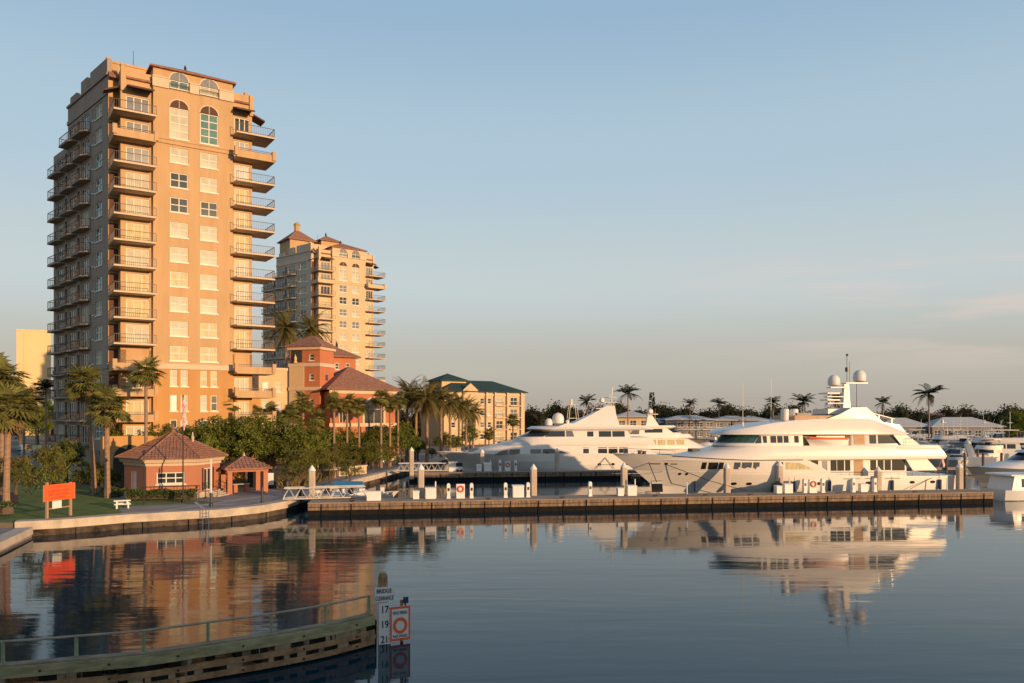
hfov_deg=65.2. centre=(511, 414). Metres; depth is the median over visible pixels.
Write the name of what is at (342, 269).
window
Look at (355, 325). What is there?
window
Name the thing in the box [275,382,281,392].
window
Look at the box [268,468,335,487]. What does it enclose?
ornamental grass
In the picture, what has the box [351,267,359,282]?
window
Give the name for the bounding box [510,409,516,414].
window
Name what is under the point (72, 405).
sliding door
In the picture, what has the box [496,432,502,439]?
window
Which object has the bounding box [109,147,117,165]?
loggia door
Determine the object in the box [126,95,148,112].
sliding door
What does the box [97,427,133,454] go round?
broadleaf tree
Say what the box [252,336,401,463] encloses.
clubhouse
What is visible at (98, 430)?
window
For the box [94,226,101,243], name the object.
window
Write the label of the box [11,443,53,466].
access road
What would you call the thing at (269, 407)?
fan palm
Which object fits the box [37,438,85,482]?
broadleaf tree
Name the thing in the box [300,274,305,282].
window
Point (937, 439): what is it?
flybridge cruiser
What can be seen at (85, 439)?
sliding door
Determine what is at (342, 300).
window
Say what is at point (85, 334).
sliding door
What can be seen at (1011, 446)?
flybridge cruiser
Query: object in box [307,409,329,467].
fan palm
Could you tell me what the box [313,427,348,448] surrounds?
broadleaf tree
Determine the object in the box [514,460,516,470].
power pedestal
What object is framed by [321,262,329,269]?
sliding door
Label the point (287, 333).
date palm
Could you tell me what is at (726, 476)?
mooring piling
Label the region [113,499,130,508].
picnic table
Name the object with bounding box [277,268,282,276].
sliding door
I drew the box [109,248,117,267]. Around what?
loggia door
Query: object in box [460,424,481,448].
broadleaf tree
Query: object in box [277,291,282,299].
sliding door
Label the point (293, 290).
sliding door
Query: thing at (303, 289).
window
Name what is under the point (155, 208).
apartment tower
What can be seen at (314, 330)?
date palm
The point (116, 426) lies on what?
loggia door
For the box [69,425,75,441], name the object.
sliding door
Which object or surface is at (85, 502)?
lawn
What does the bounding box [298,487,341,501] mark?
dinghy
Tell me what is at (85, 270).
sliding door
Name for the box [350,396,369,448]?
fan palm
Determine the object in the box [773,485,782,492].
dock box
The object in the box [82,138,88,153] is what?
sliding door
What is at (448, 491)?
power pedestal
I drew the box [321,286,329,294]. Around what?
sliding door
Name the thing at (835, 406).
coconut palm
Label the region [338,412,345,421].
arched window
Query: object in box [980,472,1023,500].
cabin boat
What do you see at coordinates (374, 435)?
broadleaf tree
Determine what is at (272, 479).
notice board
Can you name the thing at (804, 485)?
power pedestal
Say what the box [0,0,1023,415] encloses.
sky
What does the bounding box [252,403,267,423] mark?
fan palm
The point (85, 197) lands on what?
sliding door
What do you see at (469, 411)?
date palm
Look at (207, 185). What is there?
window
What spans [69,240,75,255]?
sliding door
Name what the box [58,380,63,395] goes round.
sliding door
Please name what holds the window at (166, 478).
in the brick kiosk
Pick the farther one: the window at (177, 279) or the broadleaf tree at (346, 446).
the broadleaf tree at (346, 446)
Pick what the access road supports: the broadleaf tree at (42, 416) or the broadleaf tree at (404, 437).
the broadleaf tree at (42, 416)
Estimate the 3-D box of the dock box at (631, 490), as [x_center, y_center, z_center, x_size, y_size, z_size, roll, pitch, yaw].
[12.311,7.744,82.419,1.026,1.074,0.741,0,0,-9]
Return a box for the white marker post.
[209,459,212,506]
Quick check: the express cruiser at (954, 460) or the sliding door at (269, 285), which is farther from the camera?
the sliding door at (269, 285)
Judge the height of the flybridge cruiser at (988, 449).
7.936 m
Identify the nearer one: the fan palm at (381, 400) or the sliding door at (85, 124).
the sliding door at (85, 124)
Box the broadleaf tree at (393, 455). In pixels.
[376,445,401,467]
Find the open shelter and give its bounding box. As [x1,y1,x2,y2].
[220,453,272,494]
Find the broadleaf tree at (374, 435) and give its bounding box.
[360,425,398,465]
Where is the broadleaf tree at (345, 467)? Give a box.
[338,458,364,480]
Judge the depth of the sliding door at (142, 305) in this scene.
97.73 m
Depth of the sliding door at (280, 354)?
213.42 m
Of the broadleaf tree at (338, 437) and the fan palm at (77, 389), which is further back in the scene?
the broadleaf tree at (338, 437)
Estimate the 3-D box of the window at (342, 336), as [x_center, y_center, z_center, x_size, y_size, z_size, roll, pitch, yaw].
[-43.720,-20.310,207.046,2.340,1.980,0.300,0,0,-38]
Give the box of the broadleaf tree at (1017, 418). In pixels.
[995,409,1023,436]
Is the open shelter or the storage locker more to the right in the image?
the storage locker
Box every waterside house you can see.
[616,411,646,433]
[656,418,663,424]
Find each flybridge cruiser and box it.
[901,425,930,443]
[921,416,972,447]
[940,421,974,448]
[942,422,1023,460]
[973,426,1003,460]
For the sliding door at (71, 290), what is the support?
in the apartment tower at (155, 208)
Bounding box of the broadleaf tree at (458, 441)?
[451,436,464,450]
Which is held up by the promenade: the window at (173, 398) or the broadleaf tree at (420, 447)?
the broadleaf tree at (420, 447)
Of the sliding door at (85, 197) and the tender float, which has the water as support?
the tender float
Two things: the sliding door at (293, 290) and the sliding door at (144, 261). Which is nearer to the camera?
the sliding door at (144, 261)
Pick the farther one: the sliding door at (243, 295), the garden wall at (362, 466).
the garden wall at (362, 466)
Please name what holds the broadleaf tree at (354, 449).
on the promenade
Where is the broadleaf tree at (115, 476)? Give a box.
[97,468,123,485]
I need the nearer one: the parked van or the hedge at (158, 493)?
the hedge at (158, 493)
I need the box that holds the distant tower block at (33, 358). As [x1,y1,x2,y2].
[16,329,50,434]
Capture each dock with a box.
[308,489,993,515]
[414,469,644,480]
[935,452,1002,472]
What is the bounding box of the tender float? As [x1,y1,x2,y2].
[346,494,392,498]
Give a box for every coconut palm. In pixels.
[20,383,44,468]
[25,394,49,444]
[30,378,53,447]
[578,394,595,414]
[613,384,641,431]
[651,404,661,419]
[682,398,697,438]
[711,398,727,417]
[764,396,781,419]
[789,393,816,412]
[824,392,840,407]
[874,396,890,421]
[910,383,949,440]
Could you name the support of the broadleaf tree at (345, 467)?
on the ground at (30, 440)
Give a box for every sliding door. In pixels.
[58,157,63,168]
[58,179,63,191]
[58,201,63,214]
[58,224,63,237]
[58,246,63,259]
[58,268,63,282]
[58,291,63,305]
[58,313,63,328]
[58,335,63,350]
[58,358,63,369]
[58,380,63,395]
[58,402,63,418]
[58,425,63,441]
[69,125,75,139]
[69,148,75,162]
[69,171,75,185]
[69,194,75,209]
[69,217,75,231]
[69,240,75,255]
[69,263,75,279]
[69,286,75,301]
[69,309,75,326]
[69,333,75,349]
[69,356,75,367]
[69,402,75,419]
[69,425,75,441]
[82,114,88,129]
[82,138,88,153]
[82,162,88,177]
[82,186,88,200]
[82,210,88,226]
[82,234,88,250]
[82,258,88,274]
[82,282,88,298]
[82,306,88,321]
[82,330,88,347]
[82,354,88,365]
[82,402,85,418]
[82,425,88,442]
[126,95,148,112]
[126,121,148,132]
[126,146,148,164]
[126,172,148,189]
[126,197,148,215]
[126,223,148,240]
[126,248,148,266]
[126,273,148,292]
[126,299,148,317]
[126,324,148,343]
[126,375,148,388]
[126,400,148,414]
[126,426,148,435]
[234,117,249,132]
[234,141,248,156]
[234,164,249,180]
[234,188,249,204]
[234,212,249,228]
[234,236,249,252]
[234,259,249,275]
[234,283,249,299]
[234,307,249,323]
[234,330,249,347]
[234,378,249,390]
[234,401,248,414]
[266,282,271,289]
[266,293,271,301]
[266,339,271,346]
[266,352,271,358]
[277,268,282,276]
[277,280,282,287]
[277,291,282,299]
[277,303,282,310]
[277,349,282,357]
[277,361,282,367]
[289,265,294,273]
[289,277,294,285]
[289,289,294,297]
[289,301,294,309]
[289,313,294,321]
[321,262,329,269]
[321,274,329,279]
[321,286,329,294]
[321,298,329,306]
[321,310,329,318]
[321,322,329,330]
[321,334,329,342]
[366,267,371,275]
[366,279,371,286]
[366,290,371,298]
[366,302,371,310]
[366,314,371,322]
[366,325,371,333]
[366,337,371,345]
[366,349,371,357]
[366,360,371,368]
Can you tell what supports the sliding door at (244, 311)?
in the apartment tower at (155, 208)
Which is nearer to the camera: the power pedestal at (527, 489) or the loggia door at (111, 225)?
the power pedestal at (527, 489)
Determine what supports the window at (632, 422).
in the waterside house at (636, 418)
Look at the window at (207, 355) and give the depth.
101.73 m
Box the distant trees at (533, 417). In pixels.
[4,399,1023,437]
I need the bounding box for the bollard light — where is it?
[260,486,263,502]
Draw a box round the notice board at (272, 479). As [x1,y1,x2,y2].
[247,470,276,488]
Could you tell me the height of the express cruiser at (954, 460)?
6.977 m
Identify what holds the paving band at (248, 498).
on the promenade
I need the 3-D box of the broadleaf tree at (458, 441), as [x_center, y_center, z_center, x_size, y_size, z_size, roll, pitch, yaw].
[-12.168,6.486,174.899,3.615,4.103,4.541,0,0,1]
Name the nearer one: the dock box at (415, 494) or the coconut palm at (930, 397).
the dock box at (415, 494)
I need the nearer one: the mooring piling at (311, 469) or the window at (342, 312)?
the mooring piling at (311, 469)
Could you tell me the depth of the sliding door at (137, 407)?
97.54 m
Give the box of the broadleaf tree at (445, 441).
[432,431,454,450]
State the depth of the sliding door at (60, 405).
111.07 m
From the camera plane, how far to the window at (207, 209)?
101.73 m
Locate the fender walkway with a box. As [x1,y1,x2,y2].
[0,595,376,682]
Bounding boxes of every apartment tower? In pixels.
[47,51,275,486]
[261,222,385,379]
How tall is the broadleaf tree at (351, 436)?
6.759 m
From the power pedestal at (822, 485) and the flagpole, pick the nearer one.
the flagpole
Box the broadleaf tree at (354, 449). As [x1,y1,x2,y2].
[349,446,363,463]
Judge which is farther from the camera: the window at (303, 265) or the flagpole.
the window at (303, 265)
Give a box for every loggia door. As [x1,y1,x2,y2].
[109,96,117,115]
[109,122,117,135]
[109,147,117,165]
[109,172,117,191]
[109,197,117,216]
[109,223,117,241]
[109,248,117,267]
[109,273,117,292]
[109,298,117,317]
[109,324,117,342]
[109,349,117,363]
[109,374,117,387]
[109,425,117,435]
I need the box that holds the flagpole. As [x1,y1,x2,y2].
[181,395,186,501]
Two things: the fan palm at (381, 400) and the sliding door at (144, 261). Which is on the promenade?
the fan palm at (381, 400)
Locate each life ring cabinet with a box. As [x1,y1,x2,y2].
[456,484,464,498]
[505,461,509,470]
[808,479,816,492]
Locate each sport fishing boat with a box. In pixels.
[567,398,598,419]
[918,420,947,443]
[980,419,1002,436]
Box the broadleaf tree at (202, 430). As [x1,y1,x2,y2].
[184,421,237,460]
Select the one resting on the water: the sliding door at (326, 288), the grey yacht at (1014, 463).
the grey yacht at (1014, 463)
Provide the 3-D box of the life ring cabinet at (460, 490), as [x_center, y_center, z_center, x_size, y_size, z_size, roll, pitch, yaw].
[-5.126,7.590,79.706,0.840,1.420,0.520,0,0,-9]
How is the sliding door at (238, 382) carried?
in the apartment tower at (155, 208)
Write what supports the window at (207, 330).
in the apartment tower at (155, 208)
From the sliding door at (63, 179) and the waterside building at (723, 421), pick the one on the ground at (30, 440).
the waterside building at (723, 421)
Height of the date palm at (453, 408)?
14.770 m
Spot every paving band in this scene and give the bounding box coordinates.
[163,495,269,510]
[208,495,287,501]
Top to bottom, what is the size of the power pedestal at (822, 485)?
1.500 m
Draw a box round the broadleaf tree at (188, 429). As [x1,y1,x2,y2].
[168,425,198,440]
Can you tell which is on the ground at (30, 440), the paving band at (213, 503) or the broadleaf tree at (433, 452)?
the broadleaf tree at (433, 452)
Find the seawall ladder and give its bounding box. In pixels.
[202,504,208,524]
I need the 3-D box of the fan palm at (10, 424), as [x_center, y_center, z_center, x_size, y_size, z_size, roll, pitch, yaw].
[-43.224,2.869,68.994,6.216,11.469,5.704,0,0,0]
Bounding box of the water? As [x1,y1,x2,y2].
[0,461,1023,682]
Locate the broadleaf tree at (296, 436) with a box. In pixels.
[253,422,321,471]
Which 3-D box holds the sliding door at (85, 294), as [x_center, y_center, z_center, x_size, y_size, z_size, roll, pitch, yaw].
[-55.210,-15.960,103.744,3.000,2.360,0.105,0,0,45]
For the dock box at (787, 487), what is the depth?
84.71 m
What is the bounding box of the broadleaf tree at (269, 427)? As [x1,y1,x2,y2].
[239,412,303,471]
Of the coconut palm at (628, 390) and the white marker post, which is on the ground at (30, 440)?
the coconut palm at (628, 390)
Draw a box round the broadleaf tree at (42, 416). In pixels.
[26,405,53,443]
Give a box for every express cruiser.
[694,424,719,444]
[928,419,997,466]
[935,415,986,447]
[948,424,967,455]
[948,448,967,466]
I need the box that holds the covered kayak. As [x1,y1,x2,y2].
[334,481,363,490]
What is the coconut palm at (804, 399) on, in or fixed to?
on the ground at (30, 440)
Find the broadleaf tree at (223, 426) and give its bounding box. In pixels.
[198,414,251,463]
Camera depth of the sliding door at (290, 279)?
209.85 m
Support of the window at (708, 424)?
in the waterside building at (701, 427)
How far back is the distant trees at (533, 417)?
291.67 m
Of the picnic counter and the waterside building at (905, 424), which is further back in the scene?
the waterside building at (905, 424)
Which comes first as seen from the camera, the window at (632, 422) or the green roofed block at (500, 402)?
the green roofed block at (500, 402)
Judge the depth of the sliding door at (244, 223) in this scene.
104.55 m
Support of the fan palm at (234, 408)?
on the ground at (30, 440)
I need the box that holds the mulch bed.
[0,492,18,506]
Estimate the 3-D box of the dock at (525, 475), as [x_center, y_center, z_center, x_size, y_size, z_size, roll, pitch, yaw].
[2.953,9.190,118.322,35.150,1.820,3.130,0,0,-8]
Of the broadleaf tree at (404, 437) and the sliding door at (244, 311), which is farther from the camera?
the broadleaf tree at (404, 437)
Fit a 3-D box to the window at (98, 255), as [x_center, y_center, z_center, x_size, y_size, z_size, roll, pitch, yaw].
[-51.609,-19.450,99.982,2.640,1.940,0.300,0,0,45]
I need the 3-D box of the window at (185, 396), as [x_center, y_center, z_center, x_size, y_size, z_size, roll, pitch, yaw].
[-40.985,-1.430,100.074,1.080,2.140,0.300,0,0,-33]
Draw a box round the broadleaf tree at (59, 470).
[19,443,75,493]
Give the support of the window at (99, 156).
in the apartment tower at (155, 208)
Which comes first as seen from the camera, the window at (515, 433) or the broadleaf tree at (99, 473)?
the broadleaf tree at (99, 473)
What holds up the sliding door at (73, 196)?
in the apartment tower at (155, 208)
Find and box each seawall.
[0,527,32,549]
[15,444,492,535]
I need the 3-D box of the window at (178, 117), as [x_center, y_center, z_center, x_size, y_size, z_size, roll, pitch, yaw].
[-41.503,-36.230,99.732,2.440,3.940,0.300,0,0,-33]
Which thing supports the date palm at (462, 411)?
on the ground at (30, 440)
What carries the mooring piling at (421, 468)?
in the water
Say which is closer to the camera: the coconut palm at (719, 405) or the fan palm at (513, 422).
the fan palm at (513, 422)
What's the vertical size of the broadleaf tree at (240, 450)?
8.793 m
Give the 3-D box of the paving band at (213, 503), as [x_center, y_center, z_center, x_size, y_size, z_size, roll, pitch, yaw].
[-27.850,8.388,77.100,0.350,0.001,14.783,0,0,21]
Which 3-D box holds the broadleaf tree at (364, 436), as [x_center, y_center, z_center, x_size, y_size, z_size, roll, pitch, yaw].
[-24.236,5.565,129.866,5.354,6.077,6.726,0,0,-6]
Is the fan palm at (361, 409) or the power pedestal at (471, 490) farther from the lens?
the fan palm at (361, 409)
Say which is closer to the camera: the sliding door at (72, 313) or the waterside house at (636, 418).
the sliding door at (72, 313)
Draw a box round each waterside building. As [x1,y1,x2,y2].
[660,415,717,438]
[713,416,769,438]
[884,413,984,418]
[884,418,927,437]
[924,417,1006,438]
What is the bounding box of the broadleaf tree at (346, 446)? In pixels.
[331,441,363,463]
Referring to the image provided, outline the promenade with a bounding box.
[109,444,490,512]
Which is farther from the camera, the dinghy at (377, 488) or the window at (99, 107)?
the window at (99, 107)
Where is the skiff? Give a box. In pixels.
[358,487,398,496]
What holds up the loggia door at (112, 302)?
in the apartment tower at (155, 208)
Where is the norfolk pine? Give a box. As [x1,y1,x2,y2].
[647,392,657,421]
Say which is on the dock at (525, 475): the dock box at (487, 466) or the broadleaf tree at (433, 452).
the dock box at (487, 466)
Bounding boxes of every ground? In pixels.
[0,416,970,527]
[0,528,31,551]
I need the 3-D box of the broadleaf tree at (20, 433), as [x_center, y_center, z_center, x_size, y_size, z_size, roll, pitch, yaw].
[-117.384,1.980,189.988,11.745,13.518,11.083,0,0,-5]
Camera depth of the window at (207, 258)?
101.73 m
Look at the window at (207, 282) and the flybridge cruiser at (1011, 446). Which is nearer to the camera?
the window at (207, 282)
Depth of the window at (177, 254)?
99.78 m
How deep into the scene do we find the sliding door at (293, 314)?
209.54 m
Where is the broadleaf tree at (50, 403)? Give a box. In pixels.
[40,399,53,440]
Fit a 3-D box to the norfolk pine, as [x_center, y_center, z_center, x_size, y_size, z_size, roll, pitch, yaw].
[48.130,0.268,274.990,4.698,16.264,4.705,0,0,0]
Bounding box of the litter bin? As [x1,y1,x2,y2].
[283,479,290,490]
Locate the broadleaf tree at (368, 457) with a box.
[354,447,378,464]
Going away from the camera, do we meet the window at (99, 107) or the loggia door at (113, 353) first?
the loggia door at (113, 353)
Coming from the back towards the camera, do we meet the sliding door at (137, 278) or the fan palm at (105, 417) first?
the sliding door at (137, 278)
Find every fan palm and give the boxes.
[0,352,32,389]
[0,363,24,494]
[0,382,44,506]
[59,363,110,494]
[81,378,133,497]
[126,356,165,442]
[223,395,240,411]
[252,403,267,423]
[262,401,281,471]
[278,402,303,445]
[291,389,314,468]
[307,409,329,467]
[324,389,345,468]
[338,392,358,464]
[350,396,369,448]
[371,388,392,467]
[382,394,399,466]
[389,390,408,464]
[481,427,494,445]
[506,414,520,438]
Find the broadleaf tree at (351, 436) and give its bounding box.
[336,427,357,447]
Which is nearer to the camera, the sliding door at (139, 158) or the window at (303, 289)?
the sliding door at (139, 158)
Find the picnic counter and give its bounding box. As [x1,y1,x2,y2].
[232,483,249,492]
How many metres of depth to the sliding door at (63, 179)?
111.29 m
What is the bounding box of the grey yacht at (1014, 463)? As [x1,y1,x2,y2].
[966,450,1023,486]
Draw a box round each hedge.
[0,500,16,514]
[71,469,123,485]
[99,486,127,495]
[126,487,197,500]
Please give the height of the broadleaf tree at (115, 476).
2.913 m
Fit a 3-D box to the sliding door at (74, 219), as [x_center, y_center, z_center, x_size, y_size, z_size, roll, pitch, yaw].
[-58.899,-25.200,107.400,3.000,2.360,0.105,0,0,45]
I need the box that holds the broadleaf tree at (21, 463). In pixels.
[0,456,38,494]
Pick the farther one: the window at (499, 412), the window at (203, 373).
the window at (499, 412)
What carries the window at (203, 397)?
in the apartment tower at (155, 208)
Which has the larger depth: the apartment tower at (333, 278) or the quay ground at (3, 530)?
the apartment tower at (333, 278)
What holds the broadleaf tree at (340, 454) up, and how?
on the promenade
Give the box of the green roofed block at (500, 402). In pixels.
[421,373,527,444]
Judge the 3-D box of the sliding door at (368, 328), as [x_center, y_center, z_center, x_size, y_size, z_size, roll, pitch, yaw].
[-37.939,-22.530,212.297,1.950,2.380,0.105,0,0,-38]
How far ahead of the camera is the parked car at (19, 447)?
186.15 m
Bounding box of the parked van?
[32,445,48,454]
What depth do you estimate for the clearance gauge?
33.17 m
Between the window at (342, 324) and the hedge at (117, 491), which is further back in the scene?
the window at (342, 324)
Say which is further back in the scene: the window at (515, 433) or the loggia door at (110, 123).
the window at (515, 433)
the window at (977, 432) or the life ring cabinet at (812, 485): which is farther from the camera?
the window at (977, 432)
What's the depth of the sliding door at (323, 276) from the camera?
204.66 m
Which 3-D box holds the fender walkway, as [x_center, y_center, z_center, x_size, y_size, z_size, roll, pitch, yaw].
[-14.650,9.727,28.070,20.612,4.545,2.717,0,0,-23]
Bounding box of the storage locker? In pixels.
[366,490,381,500]
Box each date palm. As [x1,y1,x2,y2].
[259,304,313,367]
[293,310,331,343]
[394,374,422,460]
[402,380,434,459]
[403,378,451,462]
[425,381,459,458]
[439,386,465,450]
[449,388,477,446]
[451,395,481,449]
[462,401,487,447]
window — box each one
[94,102,101,121]
[94,127,101,145]
[94,152,101,170]
[94,177,101,194]
[94,201,101,219]
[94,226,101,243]
[94,251,101,267]
[94,276,101,292]
[94,300,101,316]
[94,325,101,341]
[94,425,101,439]
[96,350,101,364]
[155,472,185,485]
[169,107,189,141]
[169,147,188,165]
[169,172,188,189]
[169,197,188,214]
[169,222,188,239]
[169,246,188,263]
[169,271,188,288]
[169,296,188,312]
[169,321,188,337]
[169,346,188,361]
[169,370,178,386]
[169,395,178,411]
[170,80,189,91]
[170,420,176,431]
[180,370,188,387]
[180,395,188,411]
[199,86,217,97]
[199,113,218,146]
[199,152,218,170]
[199,177,218,194]
[199,201,218,218]
[199,225,218,242]
[199,250,218,266]
[199,274,218,290]
[199,298,218,314]
[199,323,218,338]
[199,347,218,362]
[200,371,208,387]
[200,395,208,411]
[210,371,218,387]
[210,395,218,411]
[263,382,268,390]
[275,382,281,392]
[275,402,280,412]
[300,262,305,270]
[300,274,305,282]
[300,286,305,294]
[301,298,305,305]
[334,363,339,369]
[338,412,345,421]
[339,265,346,280]
[339,285,346,292]
[339,297,346,304]
[339,309,346,316]
[339,321,346,328]
[339,332,346,340]
[339,344,346,350]
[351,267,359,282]
[352,286,358,293]
[352,298,358,305]
[352,310,359,317]
[352,322,359,329]
[352,333,358,340]
[352,345,358,352]
[362,397,384,439]
[496,397,502,404]
[496,409,502,416]
[496,421,502,428]
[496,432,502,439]
[510,397,517,405]
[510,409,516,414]
[510,432,516,439]
[619,420,624,424]
[630,420,635,424]
[696,422,702,427]
[706,422,711,427]
[955,430,960,434]
[975,430,981,436]
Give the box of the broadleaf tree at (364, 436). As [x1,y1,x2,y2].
[350,431,378,462]
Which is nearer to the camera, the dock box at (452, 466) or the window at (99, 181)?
the window at (99, 181)
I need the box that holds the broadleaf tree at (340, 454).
[330,447,348,466]
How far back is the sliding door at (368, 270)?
212.22 m
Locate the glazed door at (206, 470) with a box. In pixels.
[204,468,209,489]
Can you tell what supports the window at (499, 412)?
in the green roofed block at (500, 402)
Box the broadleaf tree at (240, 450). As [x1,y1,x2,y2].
[213,414,272,482]
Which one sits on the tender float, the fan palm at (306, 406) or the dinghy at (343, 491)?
the dinghy at (343, 491)
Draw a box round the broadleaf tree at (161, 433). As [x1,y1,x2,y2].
[142,422,171,437]
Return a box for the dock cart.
[456,462,462,471]
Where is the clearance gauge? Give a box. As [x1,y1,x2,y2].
[375,572,394,644]
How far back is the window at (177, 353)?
99.78 m
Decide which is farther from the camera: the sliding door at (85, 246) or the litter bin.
the sliding door at (85, 246)
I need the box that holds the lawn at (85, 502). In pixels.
[0,471,220,520]
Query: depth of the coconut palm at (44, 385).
149.84 m
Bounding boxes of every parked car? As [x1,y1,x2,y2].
[17,444,31,450]
[20,450,37,456]
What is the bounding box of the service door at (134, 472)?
[133,471,135,488]
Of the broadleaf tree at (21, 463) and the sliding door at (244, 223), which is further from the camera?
the sliding door at (244, 223)
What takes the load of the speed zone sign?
in the water
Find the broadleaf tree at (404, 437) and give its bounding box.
[388,421,421,462]
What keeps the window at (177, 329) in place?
in the apartment tower at (155, 208)
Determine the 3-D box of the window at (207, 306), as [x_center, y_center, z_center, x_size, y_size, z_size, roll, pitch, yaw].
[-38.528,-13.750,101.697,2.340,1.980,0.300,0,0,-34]
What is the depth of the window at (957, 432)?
274.23 m
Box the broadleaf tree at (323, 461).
[300,449,335,471]
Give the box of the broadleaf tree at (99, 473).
[70,461,103,492]
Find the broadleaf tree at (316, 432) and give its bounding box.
[291,419,332,468]
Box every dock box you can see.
[412,490,419,498]
[425,487,435,498]
[448,462,457,471]
[476,464,481,470]
[483,462,491,470]
[512,484,524,497]
[616,487,623,495]
[626,485,636,495]
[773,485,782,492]
[782,483,792,492]
[858,483,867,491]
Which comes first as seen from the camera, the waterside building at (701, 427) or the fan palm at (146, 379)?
the fan palm at (146, 379)
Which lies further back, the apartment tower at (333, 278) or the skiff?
the apartment tower at (333, 278)
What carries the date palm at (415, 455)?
on the promenade
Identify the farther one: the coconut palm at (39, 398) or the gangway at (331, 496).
the coconut palm at (39, 398)
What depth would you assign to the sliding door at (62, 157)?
111.36 m
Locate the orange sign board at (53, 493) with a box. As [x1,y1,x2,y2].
[43,482,74,518]
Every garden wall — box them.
[336,465,367,475]
[379,455,404,463]
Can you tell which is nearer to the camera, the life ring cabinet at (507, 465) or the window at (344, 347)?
the life ring cabinet at (507, 465)
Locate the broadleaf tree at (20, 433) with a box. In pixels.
[13,403,47,444]
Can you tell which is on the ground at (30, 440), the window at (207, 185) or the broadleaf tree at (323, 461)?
the broadleaf tree at (323, 461)
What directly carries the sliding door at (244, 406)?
in the apartment tower at (155, 208)
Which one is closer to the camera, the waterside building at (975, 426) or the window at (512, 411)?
the window at (512, 411)
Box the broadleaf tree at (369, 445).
[357,442,392,469]
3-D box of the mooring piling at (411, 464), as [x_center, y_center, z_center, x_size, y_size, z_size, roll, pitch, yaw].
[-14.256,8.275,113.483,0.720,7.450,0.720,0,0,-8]
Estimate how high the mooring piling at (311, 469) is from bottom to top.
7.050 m
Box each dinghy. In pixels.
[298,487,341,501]
[322,487,352,498]
[324,488,367,495]
[359,486,379,495]
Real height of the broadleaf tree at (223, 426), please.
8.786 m
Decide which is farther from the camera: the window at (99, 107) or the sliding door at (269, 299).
the sliding door at (269, 299)
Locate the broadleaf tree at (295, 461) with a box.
[279,447,319,476]
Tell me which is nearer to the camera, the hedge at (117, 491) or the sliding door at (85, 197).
the hedge at (117, 491)
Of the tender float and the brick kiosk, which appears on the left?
the brick kiosk
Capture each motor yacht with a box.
[439,387,654,474]
[612,354,955,493]
[629,409,711,453]
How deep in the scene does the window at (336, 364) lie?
150.82 m
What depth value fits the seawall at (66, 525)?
68.83 m
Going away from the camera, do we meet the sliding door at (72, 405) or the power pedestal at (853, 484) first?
the power pedestal at (853, 484)
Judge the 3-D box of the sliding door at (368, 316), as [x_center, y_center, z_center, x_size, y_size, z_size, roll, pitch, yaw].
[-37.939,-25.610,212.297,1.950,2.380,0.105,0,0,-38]
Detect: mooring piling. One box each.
[308,465,315,500]
[409,447,413,481]
[418,464,424,497]
[480,449,483,470]
[530,464,536,495]
[555,448,558,474]
[621,462,626,493]
[723,463,730,492]
[776,461,782,482]
[874,466,881,489]
[956,463,962,488]
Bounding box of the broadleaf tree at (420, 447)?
[409,436,430,460]
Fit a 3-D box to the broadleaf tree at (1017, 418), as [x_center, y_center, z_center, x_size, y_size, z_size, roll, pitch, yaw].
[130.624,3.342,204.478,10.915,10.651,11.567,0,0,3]
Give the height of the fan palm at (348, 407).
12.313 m
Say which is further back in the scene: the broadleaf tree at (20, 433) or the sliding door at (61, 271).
the broadleaf tree at (20, 433)
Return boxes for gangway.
[283,485,366,499]
[397,462,446,471]
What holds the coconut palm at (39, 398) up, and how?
on the ground at (30, 440)
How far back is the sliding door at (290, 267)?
210.11 m
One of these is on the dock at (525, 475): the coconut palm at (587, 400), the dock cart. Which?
the dock cart
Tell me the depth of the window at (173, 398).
99.47 m
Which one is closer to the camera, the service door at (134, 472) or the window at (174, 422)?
the service door at (134, 472)
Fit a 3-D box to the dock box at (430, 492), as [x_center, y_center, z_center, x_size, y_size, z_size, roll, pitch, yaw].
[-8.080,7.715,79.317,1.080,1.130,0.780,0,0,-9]
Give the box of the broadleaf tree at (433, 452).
[429,448,436,455]
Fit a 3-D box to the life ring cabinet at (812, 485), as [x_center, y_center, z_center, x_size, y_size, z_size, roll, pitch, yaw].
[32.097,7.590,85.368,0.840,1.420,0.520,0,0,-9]
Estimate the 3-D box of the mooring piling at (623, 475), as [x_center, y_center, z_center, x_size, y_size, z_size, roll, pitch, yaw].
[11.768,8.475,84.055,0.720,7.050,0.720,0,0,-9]
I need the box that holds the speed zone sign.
[390,597,409,641]
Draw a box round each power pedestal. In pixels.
[446,483,450,498]
[469,483,473,497]
[503,482,507,497]
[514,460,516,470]
[526,482,529,496]
[588,481,591,495]
[802,479,806,492]
[820,478,824,492]
[850,478,855,491]
[872,478,876,491]
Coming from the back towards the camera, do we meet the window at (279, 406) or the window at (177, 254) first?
the window at (279, 406)
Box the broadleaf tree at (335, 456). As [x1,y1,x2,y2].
[319,445,348,468]
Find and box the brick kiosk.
[114,424,228,499]
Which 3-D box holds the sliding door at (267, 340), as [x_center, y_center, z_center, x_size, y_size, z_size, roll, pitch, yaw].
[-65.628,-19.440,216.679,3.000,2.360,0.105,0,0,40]
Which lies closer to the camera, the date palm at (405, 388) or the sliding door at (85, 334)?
the sliding door at (85, 334)
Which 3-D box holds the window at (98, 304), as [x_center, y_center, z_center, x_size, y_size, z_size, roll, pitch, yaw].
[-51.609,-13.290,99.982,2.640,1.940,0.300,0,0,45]
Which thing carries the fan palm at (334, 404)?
on the ground at (30, 440)
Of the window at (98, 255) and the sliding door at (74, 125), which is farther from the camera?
the sliding door at (74, 125)

